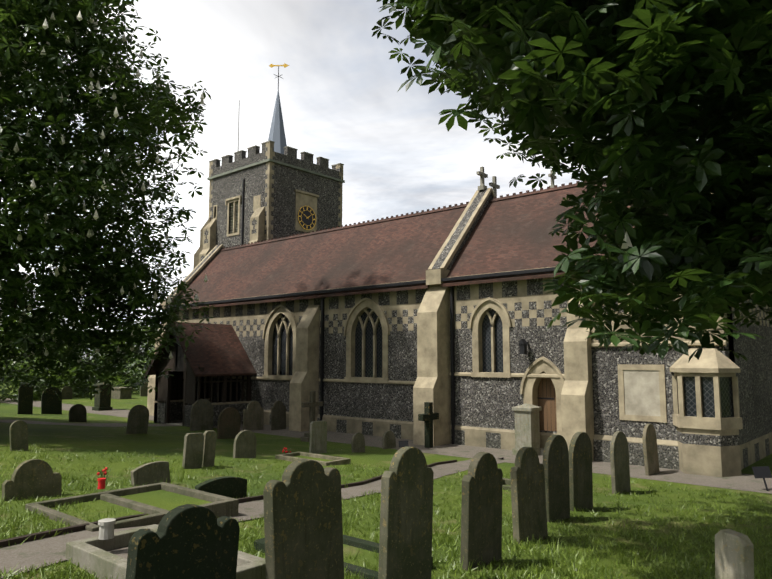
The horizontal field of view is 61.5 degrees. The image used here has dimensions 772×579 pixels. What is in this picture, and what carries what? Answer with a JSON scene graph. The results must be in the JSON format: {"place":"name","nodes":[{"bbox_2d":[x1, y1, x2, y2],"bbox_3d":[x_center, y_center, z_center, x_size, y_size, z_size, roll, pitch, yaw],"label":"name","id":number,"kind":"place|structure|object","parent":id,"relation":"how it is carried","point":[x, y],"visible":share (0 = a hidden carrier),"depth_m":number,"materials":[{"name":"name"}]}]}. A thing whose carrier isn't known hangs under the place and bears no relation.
{"place":"outdoors","nodes":[
{"label":"outdoors","id":0,"kind":"place"},
{"bbox_2d":[154,400,247,426],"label":"porch dwarf walls","id":1,"kind":"structure","parent":0,"point":[176,411],"depth_m":30.36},
{"bbox_2d":[153,398,250,404],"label":"porch wall caps","id":2,"kind":"object","parent":1,"relation":"on","point":[221,403],"visible":0.54,"depth_m":30.46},
{"bbox_2d":[272,314,292,374],"bbox_3d":[-4.670,2.506,30.007,1.790,2.885,0.050,-5,-8,41],"label":"window glass","id":3,"kind":"object","parent":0,"point":[282,353],"visible":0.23,"depth_m":30.05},
{"bbox_2d":[0,0,698,358],"label":"sky","id":4,"kind":"structure","parent":0,"point":[340,100],"materials":[{"name":"white"}]},
{"bbox_2d":[355,308,381,377],"bbox_3d":[-0.613,2.134,26.524,1.790,2.885,0.050,-5,-8,41],"label":"window glass","id":5,"kind":"object","parent":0,"point":[368,351],"visible":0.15,"depth_m":26.57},
{"bbox_2d":[0,366,771,578],"bbox_3d":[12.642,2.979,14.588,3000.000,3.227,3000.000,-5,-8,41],"label":"ground","id":6,"kind":"structure","parent":0,"point":[160,441],"depth_m":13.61,"materials":[{"name":"green plant"}]},
{"bbox_2d":[9,420,28,450],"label":"gravestone","id":7,"kind":"object","parent":6,"relation":"on","point":[18,432],"visible":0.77,"depth_m":15.87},
{"bbox_2d":[17,383,32,413],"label":"gravestone","id":8,"kind":"object","parent":6,"relation":"on","point":[25,399],"visible":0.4,"depth_m":33.16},
{"bbox_2d":[2,459,61,500],"bbox_3d":[-5.426,3.045,9.952,0.120,0.861,0.824,-10,-9,40],"label":"gravestone","id":9,"kind":"object","parent":6,"relation":"on","point":[35,478],"visible":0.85,"depth_m":9.92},
{"bbox_2d":[0,313,83,395],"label":"bush","id":10,"kind":"object","parent":6,"relation":"on","point":[18,349],"depth_m":52.24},
{"bbox_2d":[41,387,61,413],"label":"gravestone","id":11,"kind":"object","parent":6,"relation":"on","point":[51,403],"visible":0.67,"depth_m":34.41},
{"bbox_2d":[61,386,72,398],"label":"grave","id":12,"kind":"object","parent":6,"relation":"on","point":[66,392],"visible":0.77,"depth_m":48.77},
{"bbox_2d":[0,356,151,400],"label":"hedge leaves","id":13,"kind":"object","parent":6,"relation":"on","point":[37,389],"visible":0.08,"depth_m":50.77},
{"bbox_2d":[69,404,86,421],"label":"gravestone","id":14,"kind":"object","parent":6,"relation":"on","point":[77,412],"visible":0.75,"depth_m":29.18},
{"bbox_2d":[0,420,177,426],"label":"porch path","id":15,"kind":"structure","parent":6,"relation":"on","point":[82,424],"depth_m":27.62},
{"bbox_2d":[57,332,131,391],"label":"bush","id":16,"kind":"object","parent":6,"relation":"on","point":[93,382],"depth_m":60.72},
{"bbox_2d":[97,478,105,488],"bbox_3d":[-4.621,3.154,10.539,0.128,0.160,0.128,-5,-8,41],"label":"red vase","id":17,"kind":"object","parent":6,"relation":"on","point":[101,483],"visible":0.96,"depth_m":10.49,"materials":[{"name":"red"}]},
{"bbox_2d":[97,467,110,484],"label":"flowers","id":18,"kind":"object","parent":17,"relation":"in","point":[104,470],"depth_m":11.34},
{"bbox_2d":[92,382,112,410],"bbox_3d":[-16.784,6.378,38.426,0.842,1.733,0.842,-5,-8,41],"label":"pedestal","id":19,"kind":"object","parent":6,"relation":"on","point":[102,401],"visible":0.83,"depth_m":38.16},
{"bbox_2d":[0,0,215,400],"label":"tree","id":20,"kind":"object","parent":6,"relation":"on","point":[96,52],"depth_m":20.31,"materials":[{"name":"plant"}]},
{"bbox_2d":[0,3,207,363],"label":"blossoms","id":21,"kind":"object","parent":20,"relation":"attached to","point":[90,233],"visible":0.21,"depth_m":20.32,"materials":[{"name":"beige plant"}]},
{"bbox_2d":[111,387,132,398],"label":"chest tomb","id":22,"kind":"object","parent":6,"relation":"on","point":[120,393],"visible":0.68,"depth_m":49.08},
{"bbox_2d":[51,490,211,521],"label":"grass","id":23,"kind":"structure","parent":6,"relation":"on","point":[164,499],"depth_m":9.29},
{"bbox_2d":[104,320,158,386],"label":"tree","id":24,"kind":"object","parent":6,"relation":"on","point":[148,351],"depth_m":68.60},
{"bbox_2d":[25,482,238,531],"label":"kerb","id":25,"kind":"structure","parent":6,"relation":"on","point":[219,505],"depth_m":9.08,"materials":[{"name":"grey stone"}]},
{"bbox_2d":[126,405,148,433],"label":"gravestone","id":26,"kind":"object","parent":6,"relation":"on","point":[138,419],"visible":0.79,"depth_m":23.72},
{"bbox_2d":[140,382,147,395],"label":"grave","id":27,"kind":"object","parent":6,"relation":"on","point":[143,391],"visible":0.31,"depth_m":52.59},
{"bbox_2d":[131,461,170,486],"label":"gravestone","id":28,"kind":"object","parent":6,"relation":"on","point":[150,473],"visible":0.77,"depth_m":11.29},
{"bbox_2d":[147,322,166,415],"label":"buttress","id":29,"kind":"structure","parent":6,"relation":"on","point":[150,396],"depth_m":34.95,"materials":[{"name":"stone"}]},
{"bbox_2d":[65,524,265,578],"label":"kerb","id":30,"kind":"structure","parent":6,"relation":"on","point":[92,554],"depth_m":5.95,"materials":[{"name":"stone"}]},
{"bbox_2d":[98,518,115,539],"bbox_3d":[-2.778,2.382,6.449,0.159,0.170,0.159,-5,-8,41],"label":"white pot","id":31,"kind":"object","parent":30,"relation":"on","point":[106,529],"visible":1,"depth_m":6.39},
{"bbox_2d":[107,546,127,558],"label":"grave slab","id":32,"kind":"structure","parent":30,"relation":"in","point":[122,552],"depth_m":6.48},
{"bbox_2d":[158,420,189,426],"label":"porch floor","id":33,"kind":"structure","parent":6,"relation":"on","point":[178,422],"depth_m":29.98,"materials":[{"name":"grey stone"}]},
{"bbox_2d":[125,504,239,578],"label":"gravestone","id":34,"kind":"object","parent":6,"relation":"on","point":[189,541],"visible":1,"depth_m":4.60,"materials":[{"name":"stone"}]},
{"bbox_2d":[182,433,203,468],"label":"gravestone","id":35,"kind":"object","parent":6,"relation":"on","point":[193,450],"visible":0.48,"depth_m":14.30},
{"bbox_2d":[179,248,222,294],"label":"gable","id":36,"kind":"structure","parent":6,"relation":"on","point":[215,255],"depth_m":37.96,"materials":[{"name":"stone"}]},
{"bbox_2d":[167,244,223,299],"bbox_3d":[-10.052,-0.807,38.965,0.650,3.820,6.925,-5,-8,41],"label":"gable coping","id":37,"kind":"object","parent":36,"relation":"on","point":[197,271],"visible":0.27,"depth_m":37.93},
{"bbox_2d":[190,399,213,430],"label":"gravestone","id":38,"kind":"object","parent":6,"relation":"on","point":[201,414],"visible":0.73,"depth_m":27.48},
{"bbox_2d":[154,336,251,425],"bbox_3d":[-8.707,4.092,30.997,4.000,4.500,3.020,-5,-8,41],"label":"porch timber","id":39,"kind":"object","parent":6,"relation":"on","point":[184,386],"visible":0.73,"depth_m":30.25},
{"bbox_2d":[145,322,256,376],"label":"porch roof","id":40,"kind":"structure","parent":39,"relation":"on","point":[217,350],"depth_m":30.31,"materials":[{"name":"tile"}]},
{"bbox_2d":[145,330,195,380],"bbox_3d":[-9.890,2.859,29.751,4.200,2.553,0.080,-5,-8,41],"label":"bargeboard","id":41,"kind":"object","parent":40,"relation":"attached to","point":[154,360],"visible":0.57,"depth_m":29.44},
{"bbox_2d":[202,430,216,466],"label":"gravestone","id":42,"kind":"object","parent":6,"relation":"on","point":[209,448],"visible":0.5,"depth_m":14.70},
{"bbox_2d":[195,476,246,498],"bbox_3d":[-2.654,3.349,10.433,0.120,0.640,0.931,-3,-7,41],"label":"gravestone","id":43,"kind":"object","parent":6,"relation":"on","point":[231,487],"visible":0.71,"depth_m":10.45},
{"bbox_2d":[0,460,456,547],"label":"path edging","id":44,"kind":"object","parent":6,"relation":"on","point":[28,537],"visible":0.38,"depth_m":7.68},
{"bbox_2d":[217,407,240,438],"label":"gravestone","id":45,"kind":"object","parent":6,"relation":"on","point":[229,422],"visible":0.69,"depth_m":23.47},
{"bbox_2d":[233,430,256,457],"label":"gravestone","id":46,"kind":"object","parent":6,"relation":"on","point":[245,442],"visible":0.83,"depth_m":17.20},
{"bbox_2d":[243,401,263,430],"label":"gravestone","id":47,"kind":"object","parent":6,"relation":"on","point":[253,415],"visible":0.77,"depth_m":27.56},
{"bbox_2d":[0,455,510,577],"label":"footpath","id":48,"kind":"structure","parent":6,"relation":"on","point":[48,550],"depth_m":7.21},
{"bbox_2d":[208,161,342,247],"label":"tower","id":49,"kind":"structure","parent":6,"relation":"on","point":[274,185],"depth_m":44.48,"materials":[{"name":"grey stone"}]},
{"bbox_2d":[193,217,210,268],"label":"buttress","id":50,"kind":"structure","parent":49,"relation":"attached to","point":[196,256],"depth_m":46.34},
{"bbox_2d":[199,217,215,262],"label":"buttress","id":51,"kind":"structure","parent":49,"relation":"attached to","point":[209,237],"depth_m":46.07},
{"bbox_2d":[213,195,260,236],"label":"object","id":52,"kind":"object","parent":49,"relation":"attached to","point":[256,201],"depth_m":44.99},
{"bbox_2d":[230,202,237,232],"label":"louvers","id":53,"kind":"object","parent":52,"relation":"in","point":[236,216],"visible":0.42,"depth_m":45.18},
{"bbox_2d":[237,100,239,150],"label":"flagpole","id":54,"kind":"object","parent":49,"relation":"on","point":[238,128],"visible":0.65,"depth_m":46.58,"materials":[{"name":"grey"}]},
{"bbox_2d":[241,179,244,243],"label":"drainpipe","id":55,"kind":"object","parent":49,"relation":"attached to","point":[242,228],"visible":0.36,"depth_m":44.26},
{"bbox_2d":[248,206,264,243],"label":"buttress","id":56,"kind":"structure","parent":49,"relation":"attached to","point":[257,221],"depth_m":42.58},
{"bbox_2d":[209,142,342,179],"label":"battlement parapet","id":57,"kind":"structure","parent":49,"relation":"on","point":[289,156],"depth_m":45.27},
{"bbox_2d":[209,140,343,165],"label":"tower copings","id":58,"kind":"object","parent":57,"relation":"on","point":[273,142],"visible":0.31,"depth_m":45.47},
{"bbox_2d":[207,158,344,182],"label":"tower strings","id":59,"kind":"object","parent":49,"relation":"attached to","point":[273,161],"visible":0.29,"depth_m":45.01},
{"bbox_2d":[268,90,286,153],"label":"spire","id":60,"kind":"structure","parent":49,"relation":"on","point":[277,134],"depth_m":47.69,"materials":[{"name":"grey"}]},
{"bbox_2d":[294,189,318,232],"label":"clock panel","id":61,"kind":"object","parent":49,"relation":"attached to","point":[303,198],"visible":0.68,"depth_m":44.88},
{"bbox_2d":[297,206,315,229],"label":"clock face","id":62,"kind":"object","parent":61,"relation":"attached to","point":[306,213],"visible":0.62,"depth_m":44.91},
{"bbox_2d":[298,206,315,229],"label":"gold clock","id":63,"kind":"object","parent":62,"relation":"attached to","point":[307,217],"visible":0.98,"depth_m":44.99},
{"bbox_2d":[271,401,285,429],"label":"gravestone","id":64,"kind":"object","parent":6,"relation":"on","point":[278,415],"visible":0.81,"depth_m":27.83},
{"bbox_2d":[263,459,343,578],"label":"gravestone","id":65,"kind":"object","parent":6,"relation":"on","point":[303,529],"visible":1,"depth_m":5.16,"materials":[{"name":"stone"}]},
{"bbox_2d":[301,391,322,441],"bbox_3d":[-2.737,4.750,24.101,0.400,1.919,0.982,-5,-8,41],"label":"cross gravestone","id":66,"kind":"object","parent":6,"relation":"on","point":[312,404],"visible":0.6,"depth_m":24.05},
{"bbox_2d":[293,455,332,461],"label":"grass","id":67,"kind":"structure","parent":6,"relation":"on","point":[313,458],"depth_m":17.62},
{"bbox_2d":[275,452,350,465],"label":"kerb","id":68,"kind":"structure","parent":6,"relation":"on","point":[335,459],"depth_m":17.36,"materials":[{"name":"grey stone"}]},
{"bbox_2d":[309,420,326,453],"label":"gravestone","id":69,"kind":"object","parent":6,"relation":"on","point":[318,438],"visible":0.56,"depth_m":19.50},
{"bbox_2d":[254,535,432,578],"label":"kerb","id":70,"kind":"structure","parent":6,"relation":"on","point":[357,543],"depth_m":7.18,"materials":[{"name":"grey stone"}]},
{"bbox_2d":[343,544,378,570],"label":"grass","id":71,"kind":"structure","parent":70,"relation":"in","point":[365,554],"depth_m":6.96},
{"bbox_2d":[351,432,364,452],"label":"gravestone","id":72,"kind":"object","parent":6,"relation":"on","point":[358,442],"visible":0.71,"depth_m":20.51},
{"bbox_2d":[382,431,395,448],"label":"gravestone","id":73,"kind":"object","parent":6,"relation":"on","point":[388,439],"visible":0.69,"depth_m":22.00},
{"bbox_2d":[398,441,408,447],"bbox_3d":[0.545,4.903,19.732,0.300,0.600,0.040,1,-26,-9],"label":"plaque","id":74,"kind":"object","parent":6,"relation":"on","point":[402,443],"visible":0.57,"depth_m":19.80,"materials":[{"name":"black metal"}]},
{"bbox_2d":[378,446,433,578],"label":"gravestone","id":75,"kind":"object","parent":6,"relation":"on","point":[406,522],"visible":1,"depth_m":5.97,"materials":[{"name":"stone"}]},
{"bbox_2d":[263,409,561,449],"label":"plinth","id":76,"kind":"structure","parent":6,"relation":"on","point":[489,437],"depth_m":24.54,"materials":[{"name":"stone"}]},
{"bbox_2d":[418,402,438,447],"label":"cross gravestone","id":77,"kind":"object","parent":6,"relation":"on","point":[428,416],"visible":0.9,"depth_m":22.18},
{"bbox_2d":[172,274,733,428],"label":"wall","id":78,"kind":"structure","parent":6,"relation":"on","point":[493,401],"depth_m":24.91,"materials":[{"name":"stone"}]},
{"bbox_2d":[219,376,239,401],"bbox_3d":[-7.730,5.257,32.011,1.600,2.400,0.030,-5,-8,41],"label":"inner porch door","id":79,"kind":"structure","parent":78,"relation":"attached to","point":[233,396],"depth_m":31.87,"materials":[{"name":"black"}]},
{"bbox_2d":[262,305,296,378],"bbox_3d":[-4.784,2.399,29.885,2.460,3.391,0.360,-5,-8,41],"label":"arched window","id":80,"kind":"structure","parent":78,"relation":"attached to","point":[276,314],"depth_m":30.07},
{"bbox_2d":[289,305,319,431],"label":"buttress","id":81,"kind":"structure","parent":78,"relation":"attached to","point":[304,381],"depth_m":27.71,"materials":[{"name":"stone"}]},
{"bbox_2d":[160,269,449,308],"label":"kneelers","id":82,"kind":"object","parent":78,"relation":"attached to","point":[434,276],"visible":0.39,"depth_m":23.90,"materials":[{"name":"stone"}]},
{"bbox_2d":[167,267,559,443],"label":"gutters","id":83,"kind":"object","parent":78,"relation":"attached to","point":[451,323],"visible":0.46,"depth_m":24.28,"materials":[{"name":"black metal"}]},
{"bbox_2d":[344,298,389,381],"bbox_3d":[-0.727,2.027,26.402,2.460,3.391,0.360,-5,-8,41],"label":"arched window","id":84,"kind":"structure","parent":78,"relation":"attached to","point":[359,308],"depth_m":26.50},
{"bbox_2d":[205,267,564,384],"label":"string courses","id":85,"kind":"object","parent":78,"relation":"attached to","point":[543,375],"visible":0.09,"depth_m":24.99,"materials":[{"name":"stone"}]},
{"bbox_2d":[173,184,633,309],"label":"roofs","id":86,"kind":"structure","parent":78,"relation":"on","point":[512,234],"depth_m":27.59,"materials":[{"name":"tile"}]},
{"bbox_2d":[220,181,586,250],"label":"ridge tiles","id":87,"kind":"object","parent":86,"relation":"on","point":[514,195],"visible":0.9,"depth_m":29.56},
{"bbox_2d":[413,285,450,445],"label":"buttress","id":88,"kind":"structure","parent":78,"relation":"attached to","point":[432,382],"depth_m":23.22,"materials":[{"name":"stone"}]},
{"bbox_2d":[469,297,511,377],"bbox_3d":[3.694,1.662,22.603,1.680,2.770,0.360,-5,-8,41],"label":"arched window","id":89,"kind":"structure","parent":78,"relation":"attached to","point":[482,308],"depth_m":22.64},
{"bbox_2d":[518,339,527,353],"bbox_3d":[4.576,1.882,21.422,0.240,0.500,0.430,-5,-8,41],"label":"wall lamp","id":90,"kind":"object","parent":78,"relation":"attached to","point":[522,343],"visible":1,"depth_m":21.28,"materials":[{"name":"black metal"}]},
{"bbox_2d":[520,357,564,433],"bbox_3d":[5.232,3.669,21.133,1.670,2.950,0.480,-5,-8,41],"label":"door arch","id":91,"kind":"structure","parent":78,"relation":"attached to","point":[529,387],"depth_m":21.20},
{"bbox_2d":[561,289,594,460],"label":"buttress","id":92,"kind":"structure","parent":78,"relation":"attached to","point":[577,411],"depth_m":19.51,"materials":[{"name":"stone"}]},
{"bbox_2d":[446,193,492,269],"bbox_3d":[4.100,0.886,26.499,0.600,9.920,6.370,-5,-8,41],"label":"coping","id":93,"kind":"object","parent":6,"relation":"on","point":[485,205],"depth_m":25.48,"materials":[{"name":"stone"}]},
{"bbox_2d":[429,188,487,269],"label":"parapet wall","id":94,"kind":"structure","parent":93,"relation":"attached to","point":[457,233],"depth_m":25.38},
{"bbox_2d":[428,187,494,270],"bbox_3d":[4.100,-2.294,26.838,0.740,3.820,6.925,-5,-8,41],"label":"parapet coping","id":95,"kind":"object","parent":93,"relation":"attached to","point":[453,251],"visible":0.39,"depth_m":25.31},
{"bbox_2d":[476,166,487,190],"bbox_3d":[4.019,-4.624,27.071,0.286,1.000,0.680,-5,-8,41],"label":"cross","id":96,"kind":"object","parent":93,"relation":"on","point":[482,175],"visible":0.91,"depth_m":27.00,"materials":[{"name":"grey stone"}]},
{"bbox_2d":[489,176,499,197],"bbox_3d":[4.618,-4.194,27.568,0.286,1.250,0.680,-5,-8,41],"label":"cross","id":97,"kind":"object","parent":93,"relation":"on","point":[494,185],"visible":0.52,"depth_m":27.54,"materials":[{"name":"grey stone"}]},
{"bbox_2d":[460,452,502,570],"bbox_3d":[1.048,2.523,7.060,0.100,1.483,0.682,-2,-5,41],"label":"gravestone","id":98,"kind":"object","parent":6,"relation":"on","point":[481,516],"visible":1,"depth_m":6.97,"materials":[{"name":"stone"}]},
{"bbox_2d":[502,478,510,490],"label":"kerb","id":99,"kind":"structure","parent":6,"relation":"on","point":[506,481],"depth_m":14.56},
{"bbox_2d":[512,403,542,454],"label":"pedestal tomb","id":100,"kind":"structure","parent":6,"relation":"on","point":[527,427],"depth_m":20.49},
{"bbox_2d":[510,447,547,543],"bbox_3d":[1.921,2.875,8.694,0.100,1.490,0.770,-10,-14,40],"label":"gravestone","id":101,"kind":"object","parent":6,"relation":"on","point":[528,501],"visible":0.88,"depth_m":8.62,"materials":[{"name":"stone"}]},
{"bbox_2d":[543,434,569,521],"bbox_3d":[2.720,3.129,10.338,0.100,1.609,0.734,-4,-5,41],"label":"gravestone","id":102,"kind":"object","parent":6,"relation":"on","point":[556,464],"visible":0.77,"depth_m":10.26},
{"bbox_2d":[371,0,771,362],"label":"tree","id":103,"kind":"object","parent":6,"relation":"on","point":[638,82],"depth_m":4.33,"materials":[{"name":"plant"}]},
{"bbox_2d":[508,12,732,252],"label":"flower blossoms","id":104,"kind":"object","parent":103,"relation":"on","point":[627,244],"visible":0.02,"depth_m":4.61,"materials":[{"name":"beige plant"}]},
{"bbox_2d":[568,432,592,510],"bbox_3d":[3.455,3.353,11.504,0.100,1.642,0.796,-2,-2,41],"label":"gravestone","id":105,"kind":"object","parent":6,"relation":"on","point":[580,473],"visible":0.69,"depth_m":11.40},
{"bbox_2d":[610,431,630,493],"bbox_3d":[5.112,3.899,14.144,0.090,1.588,0.855,-6,-9,40],"label":"gravestone","id":106,"kind":"object","parent":6,"relation":"on","point":[620,467],"visible":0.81,"depth_m":14.05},
{"bbox_2d":[642,424,659,475],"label":"gravestone","id":107,"kind":"object","parent":6,"relation":"on","point":[650,451],"visible":0.77,"depth_m":17.07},
{"bbox_2d":[591,313,728,440],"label":"wall","id":108,"kind":"structure","parent":6,"relation":"on","point":[607,421],"depth_m":19.08,"materials":[{"name":"stone"}]},
{"bbox_2d":[593,434,678,469],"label":"wall plinth","id":109,"kind":"structure","parent":108,"relation":"attached to","point":[668,454],"depth_m":18.49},
{"bbox_2d":[623,370,660,416],"bbox_3d":[7.357,2.968,18.644,1.030,1.310,0.022,-5,-8,41],"label":"wall panel","id":110,"kind":"object","parent":108,"relation":"attached to","point":[641,393],"visible":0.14,"depth_m":18.63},
{"bbox_2d":[590,310,726,422],"bbox_3d":[7.783,2.202,18.630,3.820,3.130,0.590,-5,-8,41],"label":"wall panel frame","id":111,"kind":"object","parent":108,"relation":"attached to","point":[662,391],"depth_m":18.58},
{"bbox_2d":[677,427,741,476],"bbox_3d":[8.450,4.276,17.184,1.560,1.200,0.580,-5,-8,41],"label":"bay window base","id":112,"kind":"object","parent":6,"relation":"on","point":[708,452],"visible":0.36,"depth_m":16.88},
{"bbox_2d":[669,347,742,429],"bbox_3d":[8.438,2.609,17.349,1.794,2.150,0.717,-5,-8,41],"label":"bay window","id":113,"kind":"structure","parent":112,"relation":"on","point":[715,363],"depth_m":17.07,"materials":[{"name":"stone"}]},
{"bbox_2d":[715,529,753,578],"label":"gravestone","id":114,"kind":"object","parent":6,"relation":"on","point":[734,554],"visible":1,"depth_m":5.47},
{"bbox_2d":[727,286,771,469],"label":"wall","id":115,"kind":"structure","parent":6,"relation":"on","point":[754,376],"depth_m":19.61,"materials":[{"name":"stone"}]},
{"bbox_2d":[752,466,771,490],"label":"plaque","id":116,"kind":"object","parent":6,"relation":"on","point":[763,472],"visible":0.81,"depth_m":15.03,"materials":[{"name":"black metal"}]},
{"bbox_3d":[8.555,0.729,32.460,0.500,11.500,8.400,-5,-8,41],"label":"nave gable","id":117,"kind":"object","parent":6,"relation":"on","visible":0},
{"bbox_2d":[548,170,556,187],"bbox_3d":[8.489,-5.593,33.059,0.286,1.000,0.680,-5,-8,41],"label":"roof cross","id":118,"kind":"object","parent":117,"relation":"on","point":[552,180],"depth_m":32.98,"materials":[{"name":"grey stone"}]},
{"bbox_2d":[0,397,771,493],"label":"path","id":119,"kind":"structure","parent":0,"point":[747,482],"depth_m":20.57,"materials":[{"name":"concrete"}]},
{"bbox_2d":[482,309,502,371],"bbox_3d":[3.808,1.761,22.726,1.040,2.278,0.050,-5,-8,41],"label":"window glass","id":120,"kind":"object","parent":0,"point":[486,341],"visible":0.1,"depth_m":22.77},
{"bbox_2d":[538,378,556,430],"bbox_3d":[5.385,3.898,21.288,0.890,2.502,0.050,-5,-8,41],"label":"door","id":121,"kind":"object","parent":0,"point":[547,412],"visible":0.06,"depth_m":21.33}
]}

